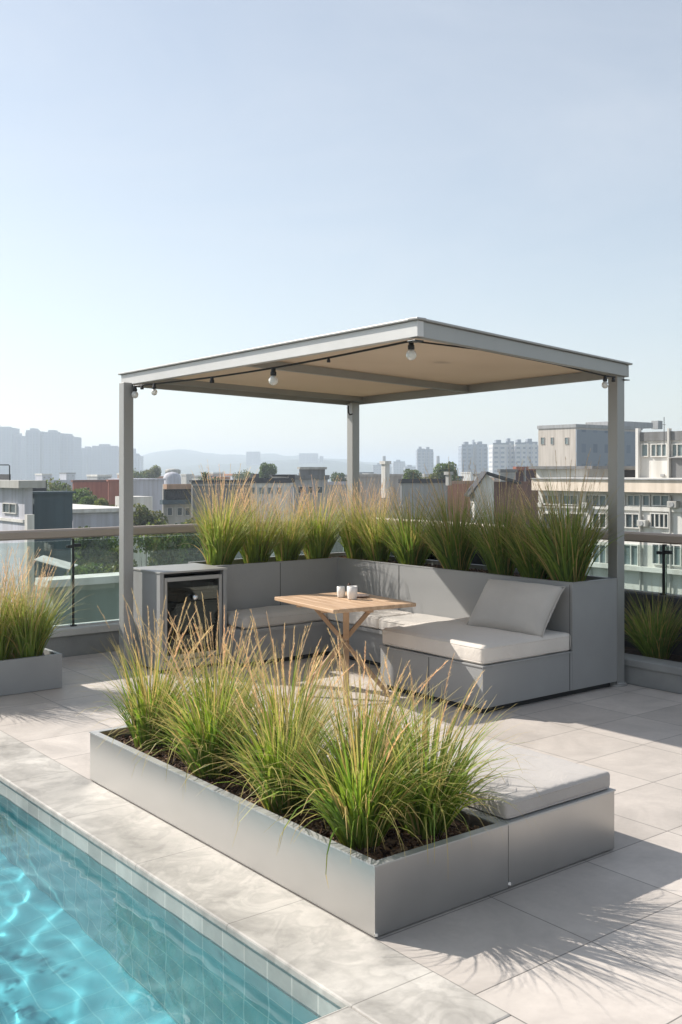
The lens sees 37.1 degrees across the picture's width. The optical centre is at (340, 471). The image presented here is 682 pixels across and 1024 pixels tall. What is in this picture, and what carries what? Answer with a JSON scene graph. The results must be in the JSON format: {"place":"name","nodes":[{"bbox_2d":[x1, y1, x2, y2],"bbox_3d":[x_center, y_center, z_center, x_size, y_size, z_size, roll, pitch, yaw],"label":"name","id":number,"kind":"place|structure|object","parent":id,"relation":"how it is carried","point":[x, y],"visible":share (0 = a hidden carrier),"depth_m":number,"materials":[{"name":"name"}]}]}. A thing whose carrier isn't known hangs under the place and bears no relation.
{"place":"outdoors","nodes":[
{"label":"outdoors","id":0,"kind":"place"},
{"bbox_2d":[0,427,24,479],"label":"tower block","id":1,"kind":"structure","parent":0,"point":[12,447],"depth_m":1154.47,"materials":[{"name":"concrete"}]},
{"bbox_2d":[0,480,45,614],"bbox_3d":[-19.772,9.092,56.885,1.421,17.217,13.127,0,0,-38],"label":"building","id":2,"kind":"structure","parent":0,"point":[16,501],"depth_m":52.87,"materials":[{"name":"concrete"}]},
{"bbox_2d":[2,503,16,513],"bbox_3d":[-17.415,1.952,53.486,0.098,0.538,1.915,0,0,-38],"label":"window","id":3,"kind":"structure","parent":2,"relation":"in","point":[11,508],"depth_m":53.46,"materials":[{"name":"white glass"}]},
{"bbox_2d":[25,428,81,479],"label":"tower block","id":4,"kind":"structure","parent":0,"point":[54,453],"depth_m":1100.00,"materials":[{"name":"concrete"}]},
{"bbox_2d":[33,491,75,607],"bbox_3d":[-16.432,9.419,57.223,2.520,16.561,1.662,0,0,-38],"label":"building","id":5,"kind":"structure","parent":0,"point":[52,509],"depth_m":56.68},
{"bbox_2d":[35,572,118,624],"bbox_3d":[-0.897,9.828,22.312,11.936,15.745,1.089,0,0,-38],"label":"parapet","id":6,"kind":"structure","parent":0,"point":[100,591],"depth_m":18.89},
{"bbox_2d":[71,480,107,500],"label":"building","id":7,"kind":"structure","parent":0,"point":[99,488],"depth_m":121.73,"materials":[{"name":"brick"}]},
{"bbox_2d":[86,475,111,479],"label":"house","id":8,"kind":"structure","parent":0,"point":[97,477],"depth_m":281.48,"materials":[{"name":"white concrete"}]},
{"bbox_2d":[73,504,135,544],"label":"building","id":9,"kind":"structure","parent":0,"point":[91,516],"depth_m":67.10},
{"bbox_2d":[82,444,135,479],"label":"tower block","id":10,"kind":"structure","parent":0,"point":[101,459],"depth_m":1250.00,"materials":[{"name":"concrete"}]},
{"bbox_2d":[115,496,152,566],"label":"building","id":11,"kind":"structure","parent":0,"point":[138,556],"depth_m":106.00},
{"bbox_2d":[108,478,165,564],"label":"building","id":12,"kind":"structure","parent":0,"point":[147,487],"depth_m":119.86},
{"bbox_2d":[136,454,142,473],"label":"tower block","id":13,"kind":"structure","parent":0,"point":[139,463],"depth_m":1302.00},
{"bbox_2d":[0,794,320,1023],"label":"water","id":14,"kind":"structure","parent":0,"point":[85,938],"depth_m":3.78,"materials":[{"name":"teal liquid"}]},
{"bbox_2d":[160,484,190,524],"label":"building","id":15,"kind":"structure","parent":0,"point":[173,497],"depth_m":98.69,"materials":[{"name":"concrete"}]},
{"bbox_2d":[163,472,180,483],"bbox_3d":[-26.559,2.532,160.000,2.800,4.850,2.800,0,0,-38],"label":"pale dome","id":16,"kind":"structure","parent":15,"relation":"on","point":[172,477],"depth_m":158.90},
{"bbox_2d":[189,480,252,558],"bbox_3d":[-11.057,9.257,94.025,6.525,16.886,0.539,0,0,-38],"label":"building","id":17,"kind":"structure","parent":0,"point":[195,492],"depth_m":93.45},
{"bbox_2d":[245,478,291,556],"bbox_3d":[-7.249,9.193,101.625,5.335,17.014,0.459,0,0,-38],"label":"building","id":18,"kind":"structure","parent":0,"point":[261,483],"depth_m":101.68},
{"bbox_2d":[293,475,329,554],"bbox_3d":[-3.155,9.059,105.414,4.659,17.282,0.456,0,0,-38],"label":"building","id":19,"kind":"structure","parent":0,"point":[307,480],"depth_m":105.37,"materials":[{"name":"grey concrete"}]},
{"bbox_2d":[297,467,326,474],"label":"roof box","id":20,"kind":"object","parent":19,"relation":"on","point":[311,470],"visible":0.79,"depth_m":106.92,"materials":[{"name":"concrete"}]},
{"bbox_2d":[142,449,488,468],"bbox_3d":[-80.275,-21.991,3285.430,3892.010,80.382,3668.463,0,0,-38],"label":"hills","id":21,"kind":"structure","parent":0,"point":[180,457],"depth_m":2475.08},
{"bbox_2d":[143,459,488,481],"bbox_3d":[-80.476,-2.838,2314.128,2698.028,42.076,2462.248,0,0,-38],"label":"hills","id":22,"kind":"structure","parent":0,"point":[287,466],"depth_m":1851.70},
{"bbox_2d":[328,482,346,552],"bbox_3d":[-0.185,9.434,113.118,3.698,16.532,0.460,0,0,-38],"label":"building","id":23,"kind":"structure","parent":0,"point":[337,547],"depth_m":112.86,"materials":[{"name":"concrete"}]},
{"bbox_2d":[0,0,681,465],"label":"sky","id":24,"kind":"structure","parent":0,"point":[181,180],"materials":[{"name":"blue"}]},
{"bbox_2d":[359,474,402,527],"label":"building","id":25,"kind":"structure","parent":0,"point":[394,478],"depth_m":131.95,"materials":[{"name":"concrete"}]},
{"bbox_2d":[380,461,390,497],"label":"roof chimney","id":26,"kind":"object","parent":25,"relation":"on","point":[385,468],"visible":0.93,"depth_m":96.79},
{"bbox_2d":[372,463,415,473],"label":"tower block","id":27,"kind":"structure","parent":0,"point":[376,469],"depth_m":1200.00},
{"bbox_2d":[393,460,404,473],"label":"tower block","id":28,"kind":"structure","parent":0,"point":[398,466],"depth_m":1300.00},
{"bbox_2d":[398,479,447,529],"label":"building","id":29,"kind":"structure","parent":0,"point":[406,484],"depth_m":96.58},
{"bbox_2d":[416,447,433,473],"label":"tower block","id":30,"kind":"structure","parent":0,"point":[425,456],"depth_m":1002.20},
{"bbox_2d":[448,481,472,521],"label":"building","id":31,"kind":"structure","parent":0,"point":[453,486],"depth_m":121.20,"materials":[{"name":"brick"}]},
{"bbox_2d":[458,440,487,475],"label":"tower block","id":32,"kind":"structure","parent":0,"point":[476,453],"depth_m":802.20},
{"bbox_2d":[513,467,535,480],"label":"shed","id":33,"kind":"structure","parent":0,"point":[521,476],"depth_m":112.66,"materials":[{"name":"metal"}]},
{"bbox_2d":[537,421,662,465],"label":"building","id":34,"kind":"structure","parent":0,"point":[568,441],"depth_m":168.43,"materials":[{"name":"grey concrete"}]},
{"label":"ground","id":35,"kind":"structure","parent":0,"visible":0},
{"bbox_2d":[25,514,33,622],"bbox_3d":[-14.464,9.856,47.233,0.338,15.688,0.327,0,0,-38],"label":"building","id":36,"kind":"structure","parent":35,"relation":"on","point":[29,521],"depth_m":47.10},
{"bbox_2d":[33,555,77,577],"bbox_3d":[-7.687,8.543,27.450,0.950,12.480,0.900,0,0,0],"label":"awning","id":37,"kind":"object","parent":35,"relation":"on","point":[66,565],"visible":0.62,"depth_m":27.27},
{"bbox_2d":[47,478,72,490],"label":"tree","id":38,"kind":"object","parent":35,"relation":"on","point":[54,486],"visible":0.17,"depth_m":120.02,"materials":[{"name":"green plant"}]},
{"bbox_2d":[72,487,92,503],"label":"tree","id":39,"kind":"object","parent":35,"relation":"on","point":[79,493],"visible":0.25,"depth_m":99.21,"materials":[{"name":"green plant"}]},
{"bbox_2d":[64,562,106,575],"bbox_3d":[-10.800,10.835,44.133,2.369,13.817,2.161,0,0,1],"label":"tree","id":40,"kind":"object","parent":35,"relation":"on","point":[87,569],"visible":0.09,"depth_m":43.82,"materials":[{"name":"green plant"}]},
{"bbox_2d":[77,495,98,504],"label":"tree","id":41,"kind":"object","parent":35,"relation":"on","point":[87,500],"visible":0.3,"depth_m":89.47,"materials":[{"name":"green plant"}]},
{"bbox_2d":[74,526,118,570],"bbox_3d":[-15.422,10.521,61.858,3.894,14.449,3.553,0,0,20],"label":"tree","id":42,"kind":"object","parent":35,"relation":"on","point":[95,547],"visible":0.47,"depth_m":60.84,"materials":[{"name":"green plant"}]},
{"bbox_2d":[81,546,137,572],"bbox_3d":[-11.268,10.722,49.957,2.628,14.065,2.555,0,0,38],"label":"tree","id":43,"kind":"object","parent":35,"relation":"on","point":[111,562],"visible":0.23,"depth_m":49.97,"materials":[{"name":"green plant"}]},
{"bbox_2d":[106,480,118,504],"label":"building","id":44,"kind":"structure","parent":35,"relation":"on","point":[113,488],"depth_m":118.31,"materials":[{"name":"brick"}]},
{"bbox_2d":[133,503,168,566],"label":"tree","id":45,"kind":"object","parent":35,"relation":"on","point":[143,515],"visible":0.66,"depth_m":81.25,"materials":[{"name":"green plant"}]},
{"bbox_2d":[140,465,161,477],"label":"tree","id":46,"kind":"object","parent":35,"relation":"on","point":[155,471],"visible":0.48,"depth_m":229.06,"materials":[{"name":"green plant"}]},
{"bbox_2d":[133,519,189,565],"bbox_3d":[-10.565,10.287,59.842,2.876,14.988,3.660,0,0,32],"label":"tree","id":47,"kind":"object","parent":35,"relation":"on","point":[164,549],"visible":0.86,"depth_m":59.51,"materials":[{"name":"green plant"}]},
{"bbox_2d":[170,522,206,564],"bbox_3d":[-9.523,10.522,65.912,3.978,14.425,3.405,0,0,2],"label":"tree","id":48,"kind":"object","parent":35,"relation":"on","point":[194,555],"visible":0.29,"depth_m":64.89,"materials":[{"name":"green plant"}]},
{"bbox_2d":[232,469,253,479],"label":"tree","id":49,"kind":"object","parent":35,"relation":"on","point":[241,476],"visible":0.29,"depth_m":239.18,"materials":[{"name":"green plant"}]},
{"bbox_2d":[246,452,259,464],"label":"tower block","id":50,"kind":"structure","parent":35,"relation":"on","point":[252,458],"depth_m":1900.00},
{"bbox_2d":[258,462,276,477],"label":"tree","id":51,"kind":"object","parent":35,"relation":"on","point":[267,470],"visible":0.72,"depth_m":168.94,"materials":[{"name":"green plant"}]},
{"bbox_2d":[299,453,317,462],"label":"tower block","id":52,"kind":"structure","parent":35,"relation":"on","point":[308,457],"depth_m":1900.00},
{"bbox_2d":[330,471,346,481],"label":"tree","id":53,"kind":"object","parent":35,"relation":"on","point":[341,477],"visible":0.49,"depth_m":208.94,"materials":[{"name":"green plant"}]},
{"bbox_2d":[62,650,678,693],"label":"rooftop building","id":54,"kind":"structure","parent":35,"relation":"on","point":[118,650],"depth_m":9.32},
{"bbox_2d":[44,619,118,656],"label":"parapet curb","id":55,"kind":"structure","parent":54,"relation":"on","point":[81,640],"depth_m":9.45,"materials":[{"name":"concrete"}]},
{"bbox_2d":[0,518,371,627],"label":"glass railing","id":56,"kind":"object","parent":55,"relation":"on","point":[72,533],"visible":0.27,"depth_m":9.50,"materials":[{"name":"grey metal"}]},
{"bbox_2d":[0,651,681,1023],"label":"terrace floor","id":57,"kind":"structure","parent":54,"relation":"on","point":[594,939],"depth_m":4.29,"materials":[{"name":"tile"}]},
{"bbox_2d":[0,648,61,695],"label":"grey planter","id":58,"kind":"object","parent":57,"relation":"on","point":[43,671],"visible":0.91,"depth_m":7.82,"materials":[{"name":"metal"}]},
{"bbox_2d":[0,544,58,659],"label":"grass clump","id":59,"kind":"object","parent":58,"relation":"on","point":[5,654],"visible":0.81,"depth_m":7.81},
{"bbox_2d":[0,547,98,658],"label":"grass clump","id":60,"kind":"object","parent":58,"relation":"on","point":[36,633],"visible":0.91,"depth_m":7.88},
{"bbox_2d":[133,563,226,672],"bbox_3d":[-1.423,1.274,8.927,0.664,0.851,0.603,0,0,-38],"label":"drinks cabinet","id":61,"kind":"object","parent":57,"relation":"on","point":[177,584],"visible":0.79,"depth_m":8.74,"materials":[{"name":"metal"}]},
{"bbox_2d":[0,730,509,1023],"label":"pool coping","id":62,"kind":"object","parent":57,"relation":"on","point":[355,975],"visible":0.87,"depth_m":3.92,"materials":[{"name":"stone"}]},
{"bbox_2d":[275,592,415,704],"bbox_3d":[0.020,1.336,7.707,0.720,0.723,0.880,0,0,-32],"label":"folding table","id":63,"kind":"object","parent":57,"relation":"on","point":[320,604],"visible":0.87,"depth_m":7.65,"materials":[{"name":"brown wood"}]},
{"bbox_2d":[347,586,356,599],"bbox_3d":[0.085,0.924,7.746,0.080,0.098,0.080,0,0,-38],"label":"cup","id":64,"kind":"object","parent":63,"relation":"on","point":[351,592],"visible":1,"depth_m":7.71,"materials":[{"name":"white ceramic"}]},
{"bbox_2d":[89,713,615,936],"bbox_3d":[-0.073,1.562,5.078,1.418,0.264,2.435,0,0,-38],"label":"steel planter bench","id":65,"kind":"object","parent":57,"relation":"on","point":[387,886],"visible":0.48,"depth_m":4.21,"materials":[{"name":"metal"}]},
{"bbox_2d":[68,588,233,748],"bbox_3d":[-0.982,1.084,5.516,0.944,0.860,0.920,6,0,-38],"label":"grass clump","id":66,"kind":"object","parent":65,"relation":"on","point":[140,739],"visible":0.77,"depth_m":5.42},
{"bbox_2d":[98,609,294,791],"bbox_3d":[-0.660,1.089,4.973,0.991,0.855,1.039,0,0,-41],"label":"grass clump","id":67,"kind":"object","parent":65,"relation":"on","point":[189,734],"visible":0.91,"depth_m":4.87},
{"bbox_2d":[156,591,290,733],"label":"grass clump","id":68,"kind":"object","parent":65,"relation":"on","point":[213,662],"visible":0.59,"depth_m":5.39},
{"bbox_2d":[179,622,399,824],"bbox_3d":[-0.252,1.096,4.403,1.018,0.836,0.994,-4,5,-7],"label":"grass clump","id":69,"kind":"object","parent":65,"relation":"on","point":[274,803],"visible":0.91,"depth_m":4.37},
{"bbox_2d":[201,609,380,783],"bbox_3d":[-0.291,1.103,4.924,0.916,0.821,0.957,-6,6,-35],"label":"grass clump","id":70,"kind":"object","parent":65,"relation":"on","point":[272,699],"visible":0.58,"depth_m":4.91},
{"bbox_2d":[204,638,488,887],"bbox_3d":[0.066,1.112,4.035,1.168,0.798,1.069,-1,2,8],"label":"grass clump","id":71,"kind":"object","parent":65,"relation":"on","point":[353,825],"visible":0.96,"depth_m":3.96,"materials":[{"name":"plant"}]},
{"bbox_2d":[285,614,449,780],"bbox_3d":[0.094,1.089,4.535,0.903,0.842,0.864,4,-1,-20],"label":"grass clump","id":72,"kind":"object","parent":65,"relation":"on","point":[359,679],"visible":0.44,"depth_m":4.51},
{"bbox_2d":[313,641,540,863],"bbox_3d":[0.346,1.110,4.157,1.028,0.802,1.009,1,5,24],"label":"grass clump","id":73,"kind":"object","parent":65,"relation":"on","point":[431,826],"visible":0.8,"depth_m":4.12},
{"bbox_2d":[429,740,608,818],"bbox_3d":[0.720,1.389,4.652,0.694,0.091,0.737,0,0,-38],"label":"bench cushion","id":74,"kind":"object","parent":65,"relation":"on","point":[553,780],"visible":0.64,"depth_m":4.47,"materials":[{"name":"fabric"}]},
{"bbox_2d":[188,552,617,712],"bbox_3d":[0.379,1.272,8.739,1.923,0.855,3.374,0,0,-38],"label":"outdoor sectional sofa","id":75,"kind":"object","parent":57,"relation":"on","point":[584,614],"visible":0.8,"depth_m":8.47,"materials":[{"name":"metal"}]},
{"bbox_2d":[174,460,276,565],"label":"grass clump","id":76,"kind":"object","parent":75,"relation":"on","point":[222,545],"visible":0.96,"depth_m":9.23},
{"bbox_2d":[220,479,302,563],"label":"grass clump","id":77,"kind":"object","parent":75,"relation":"on","point":[257,548],"visible":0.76,"depth_m":9.51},
{"bbox_2d":[227,604,325,628],"bbox_3d":[-0.601,1.304,9.192,0.912,0.142,0.431,0,0,-38],"label":"seat cushion","id":78,"kind":"object","parent":75,"relation":"on","point":[285,614],"visible":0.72,"depth_m":9.00,"materials":[{"name":"grey fabric"}]},
{"bbox_2d":[251,482,321,560],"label":"grass clump","id":79,"kind":"object","parent":75,"relation":"on","point":[290,547],"visible":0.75,"depth_m":9.73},
{"bbox_2d":[281,473,360,558],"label":"grass clump","id":80,"kind":"object","parent":75,"relation":"on","point":[323,543],"visible":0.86,"depth_m":9.96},
{"bbox_2d":[318,476,396,559],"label":"grass clump","id":81,"kind":"object","parent":75,"relation":"on","point":[351,547],"visible":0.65,"depth_m":10.18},
{"bbox_2d":[330,477,402,561],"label":"grass clump","id":82,"kind":"object","parent":75,"relation":"on","point":[377,550],"visible":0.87,"depth_m":9.76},
{"bbox_2d":[326,609,412,628],"bbox_3d":[0.148,1.310,9.338,0.447,0.129,1.114,0,0,-38],"label":"seat cushion","id":83,"kind":"object","parent":75,"relation":"on","point":[371,620],"visible":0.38,"depth_m":8.99,"materials":[{"name":"fabric"}]},
{"bbox_2d":[353,472,455,565],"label":"grass clump","id":84,"kind":"object","parent":75,"relation":"on","point":[407,550],"visible":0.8,"depth_m":9.37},
{"bbox_2d":[379,613,450,629],"bbox_3d":[0.685,1.310,8.647,0.472,0.130,0.615,0,0,-38],"label":"seat cushion","id":85,"kind":"object","parent":75,"relation":"on","point":[392,621],"visible":0.35,"depth_m":8.63,"materials":[{"name":"grey fabric"}]},
{"bbox_2d":[392,457,499,570],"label":"grass clump","id":86,"kind":"object","parent":75,"relation":"on","point":[453,550],"visible":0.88,"depth_m":8.91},
{"bbox_2d":[382,617,570,664],"bbox_3d":[1.029,1.286,7.810,0.971,0.157,1.105,0,0,-38],"label":"seat cushion","id":87,"kind":"object","parent":75,"relation":"on","point":[461,639],"visible":0.88,"depth_m":7.49,"materials":[{"name":"fabric"}]},
{"bbox_2d":[467,579,564,637],"bbox_3d":[1.336,1.048,7.854,0.756,0.457,0.226,0,-38,49],"label":"throw pillow","id":88,"kind":"object","parent":87,"relation":"on","point":[521,607],"visible":0.96,"depth_m":7.72,"materials":[{"name":"grey fabric"}]},
{"bbox_2d":[436,462,542,575],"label":"grass clump","id":89,"kind":"object","parent":75,"relation":"on","point":[496,561],"visible":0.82,"depth_m":8.49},
{"bbox_2d":[475,484,605,578],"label":"grass clump","id":90,"kind":"object","parent":75,"relation":"on","point":[526,565],"visible":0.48,"depth_m":8.22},
{"bbox_2d":[480,449,649,581],"bbox_3d":[1.800,0.367,8.010,1.417,1.104,1.183,-5,-1,18],"label":"grass clump","id":91,"kind":"object","parent":75,"relation":"on","point":[570,556],"visible":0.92,"depth_m":7.93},
{"bbox_2d":[117,317,632,686],"bbox_3d":[0.241,0.398,8.359,2.944,2.601,4.035,0,0,-38],"label":"pergola","id":92,"kind":"object","parent":54,"relation":"on","point":[353,382],"visible":0.82,"depth_m":8.09,"materials":[{"name":"metal"}]},
{"bbox_2d":[132,340,615,397],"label":"string lights","id":93,"kind":"object","parent":92,"relation":"hanging from","point":[410,355],"visible":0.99,"depth_m":7.26,"materials":[{"name":"black plastic"}]},
{"bbox_2d":[624,647,681,693],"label":"planting bed","id":94,"kind":"object","parent":54,"relation":"on","point":[640,669],"visible":0.05,"depth_m":8.00,"materials":[{"name":"metal"}]},
{"bbox_2d":[624,581,681,658],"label":"grass clump","id":95,"kind":"object","parent":94,"relation":"on","point":[646,641],"visible":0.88,"depth_m":8.28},
{"bbox_2d":[624,591,681,654],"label":"parapet wall","id":96,"kind":"structure","parent":54,"relation":"on","point":[677,650],"depth_m":8.72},
{"bbox_2d":[373,517,681,596],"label":"glass railing","id":97,"kind":"object","parent":96,"relation":"on","point":[664,539],"visible":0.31,"depth_m":8.79,"materials":[{"name":"glass"}]},
{"bbox_2d":[402,469,421,478],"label":"tree","id":98,"kind":"object","parent":35,"relation":"on","point":[408,474],"visible":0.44,"depth_m":149.34,"materials":[{"name":"green plant"}]},
{"bbox_2d":[433,461,461,480],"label":"tree","id":99,"kind":"object","parent":35,"relation":"on","point":[438,469],"visible":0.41,"depth_m":149.18,"materials":[{"name":"green plant"}]},
{"bbox_2d":[464,471,521,532],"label":"gabled shed","id":100,"kind":"structure","parent":35,"relation":"on","point":[487,479],"depth_m":94.00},
{"bbox_2d":[489,438,513,474],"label":"tower block","id":101,"kind":"structure","parent":35,"relation":"on","point":[501,455],"depth_m":700.00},
{"bbox_2d":[497,469,517,481],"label":"plant box","id":102,"kind":"object","parent":35,"relation":"on","point":[510,474],"visible":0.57,"depth_m":108.69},
{"bbox_2d":[494,481,537,535],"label":"shed","id":103,"kind":"structure","parent":35,"relation":"on","point":[525,487],"depth_m":97.61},
{"bbox_2d":[514,439,537,466],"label":"tower block","id":104,"kind":"structure","parent":35,"relation":"on","point":[528,448],"depth_m":702.91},
{"bbox_2d":[532,477,681,594],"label":"building","id":105,"kind":"structure","parent":35,"relation":"on","point":[655,504],"depth_m":40.88,"materials":[{"name":"beige concrete"}]},
{"bbox_2d":[529,466,634,477],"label":"roof shed","id":106,"kind":"structure","parent":105,"relation":"on","point":[629,471],"depth_m":46.91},
{"bbox_2d":[585,494,607,506],"bbox_3d":[10.703,1.231,42.681,0.098,0.485,1.095,0,0,-38],"label":"window","id":107,"kind":"structure","parent":105,"relation":"in","point":[601,497],"depth_m":42.53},
{"bbox_2d":[592,544,607,562],"bbox_3d":[10.817,3.496,42.536,0.098,0.893,0.725,0,0,-38],"label":"window","id":108,"kind":"structure","parent":105,"relation":"in","point":[603,557],"depth_m":42.45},
{"bbox_2d":[624,513,638,528],"bbox_3d":[11.623,2.015,41.518,0.098,0.617,1.338,0,0,-38],"label":"window","id":109,"kind":"structure","parent":105,"relation":"in","point":[630,519],"depth_m":41.33,"materials":[{"name":"white glass"}]},
{"bbox_2d":[624,544,638,565],"bbox_3d":[11.665,3.408,41.465,0.098,0.870,1.120,0,0,-38],"label":"window","id":110,"kind":"structure","parent":105,"relation":"in","point":[631,557],"depth_m":41.29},
{"bbox_2d":[627,495,640,505],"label":"window","id":111,"kind":"structure","parent":105,"relation":"in","point":[634,500],"depth_m":41.20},
{"bbox_2d":[635,428,681,477],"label":"building","id":112,"kind":"structure","parent":105,"relation":"on","point":[658,454],"depth_m":44.94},
{"bbox_2d":[650,443,666,456],"bbox_3d":[14.040,-0.922,44.899,0.098,0.589,0.838,0,0,-38],"label":"window","id":113,"kind":"structure","parent":112,"relation":"in","point":[656,450],"depth_m":44.91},
{"bbox_2d":[671,443,681,456],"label":"window","id":114,"kind":"structure","parent":112,"relation":"in","point":[676,449],"depth_m":44.23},
{"bbox_2d":[650,513,668,528],"bbox_3d":[12.614,1.954,40.266,0.098,0.599,0.853,0,0,-38],"label":"window","id":115,"kind":"structure","parent":105,"relation":"in","point":[657,520],"depth_m":40.27,"materials":[{"name":"white glass"}]},
{"bbox_2d":[652,494,670,505],"bbox_3d":[12.652,1.160,40.219,0.098,0.457,0.810,0,0,-38],"label":"window","id":116,"kind":"structure","parent":105,"relation":"in","point":[657,500],"depth_m":40.21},
{"bbox_2d":[652,543,681,566],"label":"window","id":117,"kind":"structure","parent":105,"relation":"in","point":[677,550],"depth_m":39.98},
{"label":"pool floor","id":118,"kind":"structure","parent":0,"visible":0},
{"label":"pool end walls","id":119,"kind":"structure","parent":118,"relation":"on","visible":0},
{"bbox_2d":[0,781,340,1016],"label":"waterline band","id":120,"kind":"object","parent":119,"relation":"on","point":[306,995],"visible":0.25,"depth_m":4.06,"materials":[{"name":"tile"}]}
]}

